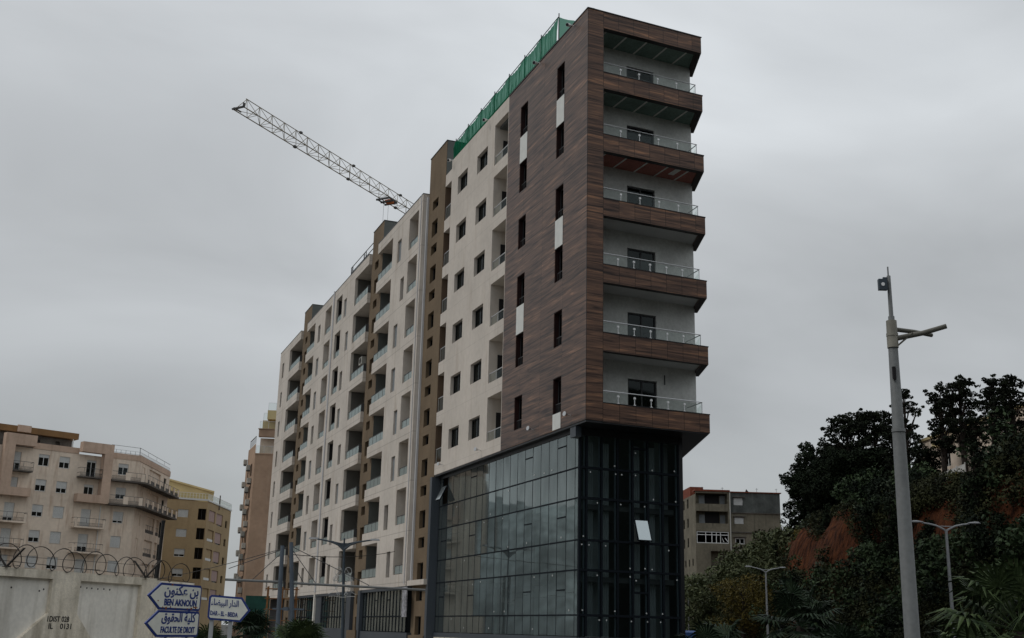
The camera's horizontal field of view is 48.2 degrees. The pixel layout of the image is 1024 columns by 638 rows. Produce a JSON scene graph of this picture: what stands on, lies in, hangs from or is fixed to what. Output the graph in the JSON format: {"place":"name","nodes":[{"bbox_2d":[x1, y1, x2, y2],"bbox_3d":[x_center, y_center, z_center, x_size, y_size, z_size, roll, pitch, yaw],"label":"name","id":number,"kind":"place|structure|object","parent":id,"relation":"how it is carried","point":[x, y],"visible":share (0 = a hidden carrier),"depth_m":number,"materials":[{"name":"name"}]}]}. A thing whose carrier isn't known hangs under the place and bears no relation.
{"place":"outdoors","nodes":[
{"label":"outdoors","id":0,"kind":"place"},
{"bbox_2d":[0,423,178,580],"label":"apartment house","id":1,"kind":"structure","parent":0,"point":[58,491],"depth_m":136.62,"materials":[{"name":"grey"}]},
{"bbox_2d":[0,528,10,546],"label":"balcony door","id":2,"kind":"structure","parent":1,"relation":"in","point":[5,532],"depth_m":130.30,"materials":[{"name":"grey"}]},
{"bbox_2d":[2,502,13,520],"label":"balcony door","id":3,"kind":"structure","parent":1,"relation":"in","point":[8,506],"depth_m":131.06,"materials":[{"name":"grey"}]},
{"bbox_2d":[13,451,20,469],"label":"balcony door","id":4,"kind":"structure","parent":1,"relation":"in","point":[17,456],"depth_m":132.74,"materials":[{"name":"grey"}]},
{"bbox_2d":[24,556,35,568],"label":"window","id":5,"kind":"structure","parent":1,"relation":"in","point":[30,560],"depth_m":131.71,"materials":[{"name":"grey"}]},
{"bbox_2d":[28,530,39,542],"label":"window","id":6,"kind":"structure","parent":1,"relation":"in","point":[33,537],"depth_m":132.48,"materials":[{"name":"grey"}]},
{"bbox_2d":[31,504,42,517],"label":"window","id":7,"kind":"structure","parent":1,"relation":"in","point":[36,509],"depth_m":133.26,"materials":[{"name":"grey"}]},
{"bbox_2d":[34,479,45,491],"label":"window","id":8,"kind":"structure","parent":1,"relation":"in","point":[40,484],"depth_m":134.04,"materials":[{"name":"grey"}]},
{"bbox_2d":[38,454,49,466],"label":"window","id":9,"kind":"structure","parent":1,"relation":"in","point":[43,460],"depth_m":134.80,"materials":[{"name":"grey"}]},
{"bbox_2d":[46,557,57,569],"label":"window","id":10,"kind":"structure","parent":1,"relation":"in","point":[48,560],"depth_m":133.36,"materials":[{"name":"grey"}]},
{"bbox_2d":[48,531,60,543],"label":"window","id":11,"kind":"structure","parent":1,"relation":"in","point":[54,536],"depth_m":134.07,"materials":[{"name":"grey"}]},
{"bbox_2d":[52,506,63,518],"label":"window","id":12,"kind":"structure","parent":1,"relation":"in","point":[57,511],"depth_m":134.86,"materials":[{"name":"grey"}]},
{"bbox_2d":[55,481,66,493],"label":"window","id":13,"kind":"structure","parent":1,"relation":"in","point":[60,486],"depth_m":135.66,"materials":[{"name":"grey"}]},
{"bbox_2d":[59,456,69,469],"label":"window","id":14,"kind":"structure","parent":1,"relation":"in","point":[64,462],"depth_m":136.44,"materials":[{"name":"grey"}]},
{"bbox_2d":[74,559,84,572],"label":"balcony door","id":15,"kind":"structure","parent":1,"relation":"in","point":[78,564],"depth_m":135.49,"materials":[{"name":"grey"}]},
{"bbox_2d":[77,534,87,551],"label":"balcony door","id":16,"kind":"structure","parent":1,"relation":"in","point":[82,538],"depth_m":136.22,"materials":[{"name":"grey"}]},
{"bbox_2d":[79,509,90,526],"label":"balcony door","id":17,"kind":"structure","parent":1,"relation":"in","point":[85,513],"depth_m":137.02,"materials":[{"name":"grey"}]},
{"bbox_2d":[85,460,95,476],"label":"balcony door","id":18,"kind":"structure","parent":1,"relation":"in","point":[90,464],"depth_m":138.60,"materials":[{"name":"grey"}]},
{"bbox_2d":[106,561,117,572],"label":"window","id":19,"kind":"structure","parent":1,"relation":"in","point":[111,565],"depth_m":138.13,"materials":[{"name":"grey"}]},
{"bbox_2d":[109,536,120,548],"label":"window","id":20,"kind":"structure","parent":1,"relation":"in","point":[114,540],"depth_m":138.94,"materials":[{"name":"grey"}]},
{"bbox_2d":[112,511,122,523],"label":"window","id":21,"kind":"structure","parent":1,"relation":"in","point":[117,516],"depth_m":139.72,"materials":[{"name":"grey"}]},
{"bbox_2d":[114,487,125,498],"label":"window","id":22,"kind":"structure","parent":1,"relation":"in","point":[119,491],"depth_m":140.47,"materials":[{"name":"grey"}]},
{"bbox_2d":[117,463,127,475],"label":"window","id":23,"kind":"structure","parent":1,"relation":"in","point":[122,467],"depth_m":141.30,"materials":[{"name":"grey"}]},
{"bbox_2d":[221,625,232,636],"bbox_3d":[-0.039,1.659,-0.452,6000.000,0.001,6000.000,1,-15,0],"label":"ground","id":24,"kind":"structure","parent":0,"point":[224,629],"depth_m":379.02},
{"bbox_2d":[169,479,213,501],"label":"yellow house","id":25,"kind":"structure","parent":24,"relation":"on","point":[182,487],"depth_m":181.08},
{"bbox_2d":[159,491,231,634],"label":"apartment house","id":26,"kind":"structure","parent":24,"relation":"on","point":[196,535],"depth_m":166.54,"materials":[{"name":"yellow"}]},
{"bbox_2d":[232,404,276,637],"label":"apartment house","id":27,"kind":"structure","parent":24,"relation":"on","point":[254,509],"depth_m":145.85,"materials":[{"name":"paint"}]},
{"bbox_2d":[232,98,413,219],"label":"tower crane","id":28,"kind":"object","parent":24,"relation":"on","point":[391,201],"visible":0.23,"depth_m":117.08,"materials":[{"name":"paint"}]},
{"bbox_2d":[683,487,780,617],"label":"apartment building","id":29,"kind":"structure","parent":24,"relation":"on","point":[716,522],"depth_m":167.06,"materials":[{"name":"grey"}]},
{"bbox_2d":[705,512,719,522],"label":"dark doorway","id":30,"kind":"structure","parent":29,"relation":"in","point":[710,517],"depth_m":167.76,"materials":[{"name":"black"}]},
{"bbox_2d":[705,494,724,503],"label":"dark doorway","id":31,"kind":"structure","parent":29,"relation":"in","point":[709,498],"depth_m":168.45,"materials":[{"name":"black"}]},
{"bbox_2d":[706,573,776,637],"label":"olive tree","id":32,"kind":"object","parent":24,"relation":"on","point":[746,624],"visible":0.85,"depth_m":108.23,"materials":[{"name":"green plant"}]},
{"bbox_2d":[685,525,800,637],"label":"reed thicket","id":33,"kind":"object","parent":24,"relation":"on","point":[759,553],"visible":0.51,"depth_m":120.81,"materials":[{"name":"green plant"}]},
{"bbox_2d":[736,583,778,635],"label":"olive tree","id":34,"kind":"object","parent":24,"relation":"on","point":[758,602],"visible":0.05,"depth_m":113.90,"materials":[{"name":"green plant"}]},
{"bbox_2d":[0,0,1023,624],"label":"sky","id":35,"kind":"structure","parent":0,"point":[162,249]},
{"bbox_2d":[732,462,1023,636],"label":"hill","id":36,"kind":"structure","parent":0,"point":[839,540],"depth_m":98.93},
{"bbox_2d":[779,463,808,528],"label":"evergreen tree","id":37,"kind":"object","parent":36,"relation":"on","point":[802,513],"visible":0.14,"depth_m":140.47,"materials":[{"name":"green plant"}]},
{"bbox_2d":[780,441,829,515],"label":"evergreen tree","id":38,"kind":"object","parent":36,"relation":"on","point":[810,454],"visible":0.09,"depth_m":139.10,"materials":[{"name":"green plant"}]},
{"bbox_2d":[791,450,844,514],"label":"evergreen tree","id":39,"kind":"object","parent":36,"relation":"on","point":[815,489],"visible":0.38,"depth_m":123.56,"materials":[{"name":"green plant"}]},
{"bbox_2d":[813,411,872,510],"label":"pine tree","id":40,"kind":"object","parent":36,"relation":"on","point":[845,427],"visible":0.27,"depth_m":130.28,"materials":[{"name":"green plant"}]},
{"bbox_2d":[818,446,892,500],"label":"evergreen tree","id":41,"kind":"object","parent":36,"relation":"on","point":[836,465],"visible":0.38,"depth_m":113.82,"materials":[{"name":"green plant"}]},
{"bbox_2d":[696,428,1023,637],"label":"hillside shrubs","id":42,"kind":"object","parent":36,"relation":"on","point":[928,489],"visible":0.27,"depth_m":81.29,"materials":[{"name":"green plant"}]},
{"bbox_2d":[844,408,893,479],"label":"pine tree","id":43,"kind":"object","parent":36,"relation":"on","point":[867,418],"visible":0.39,"depth_m":115.79,"materials":[{"name":"green plant"}]},
{"bbox_2d":[748,404,1023,637],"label":"leafy bushes","id":44,"kind":"object","parent":36,"relation":"on","point":[933,545],"visible":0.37,"depth_m":76.63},
{"bbox_2d":[874,496,898,576],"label":"cypress tree","id":45,"kind":"object","parent":36,"relation":"on","point":[891,539],"visible":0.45,"depth_m":84.78,"materials":[{"name":"green plant"}]},
{"bbox_2d":[876,423,915,479],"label":"pine tree","id":46,"kind":"object","parent":36,"relation":"on","point":[887,454],"visible":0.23,"depth_m":108.97,"materials":[{"name":"green plant"}]},
{"bbox_2d":[777,433,1023,637],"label":"dark bushes","id":47,"kind":"object","parent":36,"relation":"on","point":[978,544],"visible":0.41,"depth_m":75.07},
{"bbox_2d":[884,388,924,471],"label":"pine tree","id":48,"kind":"object","parent":36,"relation":"on","point":[910,433],"visible":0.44,"depth_m":106.70,"materials":[{"name":"green plant"}]},
{"bbox_2d":[798,444,1011,637],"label":"pale bushes","id":49,"kind":"object","parent":36,"relation":"on","point":[817,563],"visible":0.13,"depth_m":77.61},
{"bbox_2d":[907,441,941,475],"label":"pine tree","id":50,"kind":"object","parent":36,"relation":"on","point":[926,454],"visible":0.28,"depth_m":99.26,"materials":[{"name":"green plant"}]},
{"bbox_2d":[914,517,935,542],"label":"cypress tree","id":51,"kind":"object","parent":36,"relation":"on","point":[929,529],"visible":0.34,"depth_m":81.70,"materials":[{"name":"green plant"}]},
{"bbox_2d":[923,384,958,472],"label":"pine tree","id":52,"kind":"object","parent":36,"relation":"on","point":[941,429],"visible":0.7,"depth_m":98.24,"materials":[{"name":"green plant"}]},
{"bbox_2d":[936,374,982,471],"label":"pine tree","id":53,"kind":"object","parent":36,"relation":"on","point":[961,384],"visible":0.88,"depth_m":92.29,"materials":[{"name":"green plant"}]},
{"bbox_2d":[921,406,1023,472],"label":"hill house","id":54,"kind":"structure","parent":36,"relation":"on","point":[954,461],"depth_m":100.32,"materials":[{"name":"grey"}]},
{"bbox_2d":[960,440,991,538],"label":"cypress tree","id":55,"kind":"object","parent":36,"relation":"on","point":[973,482],"visible":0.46,"depth_m":68.81,"materials":[{"name":"green plant"}]},
{"bbox_2d":[962,414,990,464],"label":"pine tree","id":56,"kind":"object","parent":36,"relation":"on","point":[973,434],"visible":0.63,"depth_m":88.73,"materials":[{"name":"green plant"}]},
{"bbox_2d":[971,374,1008,445],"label":"pine tree","id":57,"kind":"object","parent":36,"relation":"on","point":[989,392],"visible":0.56,"depth_m":86.52,"materials":[{"name":"green plant"}]},
{"bbox_2d":[981,512,1018,566],"bbox_3d":[26.901,12.829,62.788,2.301,4.588,2.720,1,-15,0],"label":"cypress tree","id":58,"kind":"object","parent":36,"relation":"on","point":[999,519],"visible":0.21,"depth_m":62.96,"materials":[{"name":"green plant"}]},
{"bbox_2d":[981,374,1023,443],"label":"pine tree","id":59,"kind":"object","parent":36,"relation":"on","point":[1007,382],"visible":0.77,"depth_m":83.23,"materials":[{"name":"green plant"}]},
{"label":"forecourt","id":60,"kind":"structure","parent":0,"visible":0},
{"bbox_2d":[0,567,195,637],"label":"concrete wall","id":61,"kind":"structure","parent":60,"relation":"on","point":[35,603],"depth_m":31.78,"materials":[{"name":"grey concrete"}]},
{"bbox_2d":[0,543,191,582],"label":"razor wire","id":62,"kind":"object","parent":61,"relation":"attached to","point":[49,565],"visible":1,"depth_m":32.45,"materials":[{"name":"grey"}]},
{"bbox_2d":[155,520,165,578],"bbox_3d":[-17.376,13.139,55.803,0.320,6.582,0.220,1,-15,0],"label":"utility pole","id":63,"kind":"object","parent":60,"relation":"on","point":[160,547],"visible":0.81,"depth_m":56.27,"materials":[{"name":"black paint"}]},
{"bbox_2d":[193,623,223,637],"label":"fan palm","id":64,"kind":"object","parent":60,"relation":"on","point":[202,633],"visible":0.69,"depth_m":40.83,"materials":[{"name":"green plant"}]},
{"bbox_2d":[217,607,278,637],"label":"fan palm","id":65,"kind":"object","parent":60,"relation":"on","point":[251,624],"visible":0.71,"depth_m":41.29,"materials":[{"name":"green plant"}]},
{"bbox_2d":[242,596,269,637],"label":"site hoarding","id":66,"kind":"object","parent":60,"relation":"on","point":[256,602],"visible":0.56,"depth_m":101.96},
{"bbox_2d":[263,586,298,637],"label":"scaffold","id":67,"kind":"object","parent":60,"relation":"on","point":[283,589],"visible":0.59,"depth_m":97.47,"materials":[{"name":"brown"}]},
{"bbox_2d":[270,617,329,637],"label":"fan palm","id":68,"kind":"object","parent":60,"relation":"on","point":[303,628],"visible":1,"depth_m":43.41,"materials":[{"name":"green plant"}]},
{"bbox_2d":[225,542,424,637],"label":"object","id":69,"kind":"object","parent":60,"relation":"on","point":[292,583],"visible":0.92,"depth_m":47.93,"materials":[{"name":"metal"}]},
{"bbox_2d":[309,537,379,637],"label":"street lamp","id":70,"kind":"object","parent":60,"relation":"on","point":[343,546],"visible":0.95,"depth_m":65.67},
{"bbox_2d":[262,193,429,637],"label":"apartment block","id":71,"kind":"structure","parent":60,"relation":"on","point":[343,463],"depth_m":86.52,"materials":[{"name":"white"}]},
{"bbox_2d":[294,597,313,622],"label":"shop window","id":72,"kind":"structure","parent":71,"relation":"in","point":[305,603],"depth_m":95.90,"materials":[{"name":"grey glass"}]},
{"bbox_2d":[321,595,345,627],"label":"shop window","id":73,"kind":"structure","parent":71,"relation":"in","point":[331,606],"depth_m":86.76,"materials":[{"name":"grey glass"}]},
{"bbox_2d":[362,590,407,631],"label":"shop window","id":74,"kind":"structure","parent":71,"relation":"in","point":[381,610],"depth_m":73.48,"materials":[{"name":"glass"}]},
{"bbox_2d":[407,7,709,637],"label":"apartment tower","id":75,"kind":"structure","parent":60,"relation":"on","point":[563,428],"depth_m":54.49,"materials":[{"name":"brown wood"}]},
{"bbox_2d":[451,427,458,447],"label":"window","id":76,"kind":"structure","parent":75,"relation":"in","point":[454,442],"depth_m":65.27,"materials":[{"name":"grey"}]},
{"bbox_2d":[453,373,460,393],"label":"window","id":77,"kind":"structure","parent":75,"relation":"in","point":[456,387],"depth_m":66.10,"materials":[{"name":"grey"}]},
{"bbox_2d":[455,321,461,340],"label":"window","id":78,"kind":"structure","parent":75,"relation":"in","point":[458,334],"depth_m":66.93,"materials":[{"name":"grey"}]},
{"bbox_2d":[457,270,463,289],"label":"window","id":79,"kind":"structure","parent":75,"relation":"in","point":[460,279],"depth_m":67.75,"materials":[{"name":"grey"}]},
{"bbox_2d":[459,220,465,239],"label":"window","id":80,"kind":"structure","parent":75,"relation":"in","point":[462,228],"depth_m":68.56,"materials":[{"name":"grey"}]},
{"bbox_2d":[472,417,479,438],"bbox_3d":[-1.856,5.899,61.814,0.060,1.120,1.740,7,-16,-20],"label":"window","id":81,"kind":"structure","parent":75,"relation":"in","point":[475,423],"depth_m":62.15,"materials":[{"name":"grey"}]},
{"bbox_2d":[473,361,480,382],"bbox_3d":[-1.786,2.903,62.630,0.060,1.120,1.740,7,-16,-20],"label":"window","id":82,"kind":"structure","parent":75,"relation":"in","point":[477,367],"depth_m":62.98,"materials":[{"name":"grey"}]},
{"bbox_2d":[475,306,482,327],"bbox_3d":[-1.717,-0.093,63.445,0.060,1.120,1.740,7,-16,-20],"label":"window","id":83,"kind":"structure","parent":75,"relation":"in","point":[479,313],"depth_m":63.80,"materials":[{"name":"grey"}]},
{"bbox_2d":[477,253,484,273],"bbox_3d":[-1.647,-3.089,64.261,0.060,1.120,1.740,7,-16,-20],"label":"window","id":84,"kind":"structure","parent":75,"relation":"in","point":[480,261],"depth_m":64.61,"materials":[{"name":"grey"}]},
{"bbox_2d":[478,201,485,222],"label":"window","id":85,"kind":"structure","parent":75,"relation":"in","point":[482,209],"depth_m":65.42,"materials":[{"name":"grey"}]},
{"bbox_2d":[480,150,487,170],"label":"window","id":86,"kind":"structure","parent":75,"relation":"in","point":[483,161],"depth_m":66.26,"materials":[{"name":"grey"}]},
{"bbox_2d":[495,412,500,438],"bbox_3d":[-0.504,5.736,60.167,0.750,1.610,0.030,7,-16,-20],"label":"side doorway","id":87,"kind":"structure","parent":75,"relation":"in","point":[498,415],"depth_m":60.11,"materials":[{"name":"black"}]},
{"bbox_2d":[497,355,502,378],"bbox_3d":[-0.435,2.736,60.983,0.750,1.610,0.030,7,-16,-20],"label":"side doorway","id":88,"kind":"structure","parent":75,"relation":"in","point":[499,359],"depth_m":60.94,"materials":[{"name":"black"}]},
{"bbox_2d":[498,299,503,320],"bbox_3d":[-0.365,-0.264,61.800,0.750,1.610,0.030,7,-16,-20],"label":"side doorway","id":89,"kind":"structure","parent":75,"relation":"in","point":[501,301],"depth_m":61.77,"materials":[{"name":"black"}]},
{"bbox_2d":[453,13,574,157],"bbox_3d":[0.344,-12.158,64.638,2.407,2.420,15.976,7,-16,-20],"label":"debris net","id":90,"kind":"object","parent":75,"relation":"on","point":[546,43],"visible":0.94,"depth_m":62.48,"materials":[{"name":"green"}]},
{"bbox_2d":[556,379,560,412],"bbox_3d":[2.222,3.478,51.752,0.180,1.610,0.850,7,-16,-20],"label":"window","id":91,"kind":"structure","parent":75,"relation":"in","point":[559,381],"depth_m":52.06,"materials":[{"name":"grey"}]},
{"bbox_2d":[556,313,561,345],"bbox_3d":[2.292,0.473,52.570,0.180,1.640,0.850,7,-16,-20],"label":"window","id":92,"kind":"structure","parent":75,"relation":"in","point":[559,338],"depth_m":52.85,"materials":[{"name":"grey"}]},
{"bbox_2d":[627,67,652,82],"bbox_3d":[6.232,-11.208,56.085,1.510,2.140,0.060,8,-17,-23],"label":"balcony door","id":93,"kind":"structure","parent":75,"relation":"in","point":[630,73],"depth_m":56.32,"materials":[{"name":"grey"}]},
{"bbox_2d":[627,126,652,143],"bbox_3d":[6.162,-8.198,55.266,1.510,2.140,0.060,8,-17,-23],"label":"balcony door","id":94,"kind":"structure","parent":75,"relation":"in","point":[633,135],"depth_m":55.48,"materials":[{"name":"grey"}]},
{"bbox_2d":[627,186,653,206],"bbox_3d":[6.091,-5.189,54.447,1.510,2.140,0.060,8,-17,-23],"label":"balcony door","id":95,"kind":"structure","parent":75,"relation":"in","point":[633,198],"depth_m":54.64,"materials":[{"name":"grey"}]},
{"bbox_2d":[627,248,654,271],"bbox_3d":[6.021,-2.179,53.627,1.510,2.140,0.060,8,-17,-23],"label":"balcony door","id":96,"kind":"structure","parent":75,"relation":"in","point":[639,264],"depth_m":53.80,"materials":[{"name":"grey"}]},
{"bbox_2d":[628,313,655,338],"bbox_3d":[5.951,0.831,52.808,1.510,2.140,0.060,8,-17,-23],"label":"balcony door","id":97,"kind":"structure","parent":75,"relation":"in","point":[634,319],"depth_m":52.97,"materials":[{"name":"grey"}]},
{"bbox_2d":[628,379,655,407],"bbox_3d":[5.881,3.840,51.989,1.510,2.140,0.060,8,-17,-23],"label":"balcony door","id":98,"kind":"structure","parent":75,"relation":"in","point":[640,387],"depth_m":52.13,"materials":[{"name":"grey"}]},
{"bbox_2d":[634,519,651,541],"bbox_3d":[5.684,9.180,49.724,0.700,0.940,0.390,8,-17,-23],"label":"open window","id":99,"kind":"structure","parent":75,"relation":"in","point":[642,527],"depth_m":49.69,"materials":[{"name":"white glass"}]},
{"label":"road","id":100,"kind":"structure","parent":0,"visible":0},
{"bbox_2d":[144,610,199,637],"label":"direction sign","id":101,"kind":"object","parent":100,"relation":"on","point":[164,623],"visible":1,"depth_m":17.93,"materials":[{"name":"white"}]},
{"bbox_2d":[147,582,201,637],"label":"direction sign","id":102,"kind":"object","parent":100,"relation":"on","point":[171,596],"visible":1,"depth_m":18.05,"materials":[{"name":"white"}]},
{"bbox_2d":[207,595,249,637],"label":"direction sign","id":103,"kind":"object","parent":100,"relation":"on","point":[230,609],"visible":1,"depth_m":20.69,"materials":[{"name":"white"}]},
{"bbox_2d":[671,617,744,637],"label":"fan palm","id":104,"kind":"object","parent":100,"relation":"on","point":[711,633],"visible":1,"depth_m":39.90,"materials":[{"name":"green plant"}]},
{"bbox_2d":[749,573,851,637],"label":"fan palm","id":105,"kind":"object","parent":100,"relation":"on","point":[786,599],"visible":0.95,"depth_m":41.11,"materials":[{"name":"green plant"}]},
{"bbox_2d":[799,621,864,637],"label":"fan palm","id":106,"kind":"object","parent":100,"relation":"on","point":[853,633],"visible":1,"depth_m":35.12,"materials":[{"name":"green plant"}]},
{"bbox_2d":[877,267,946,637],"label":"camera pole","id":107,"kind":"object","parent":100,"relation":"on","point":[908,585],"visible":1,"depth_m":19.41,"materials":[{"name":"metal"}]},
{"bbox_2d":[929,604,1013,637],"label":"fan palm","id":108,"kind":"object","parent":100,"relation":"on","point":[941,634],"visible":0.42,"depth_m":26.00,"materials":[{"name":"green plant"}]},
{"bbox_2d":[924,554,1023,637],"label":"fan palm","id":109,"kind":"object","parent":100,"relation":"on","point":[1000,588],"visible":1,"depth_m":22.21,"materials":[{"name":"green plant"}]},
{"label":"pavement","id":110,"kind":"structure","parent":0,"visible":0},
{"bbox_2d":[745,566,785,637],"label":"street lamp","id":111,"kind":"object","parent":110,"relation":"on","point":[767,626],"visible":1,"depth_m":90.49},
{"bbox_2d":[912,520,980,637],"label":"street lamp","id":112,"kind":"object","parent":110,"relation":"on","point":[948,563],"visible":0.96,"depth_m":55.22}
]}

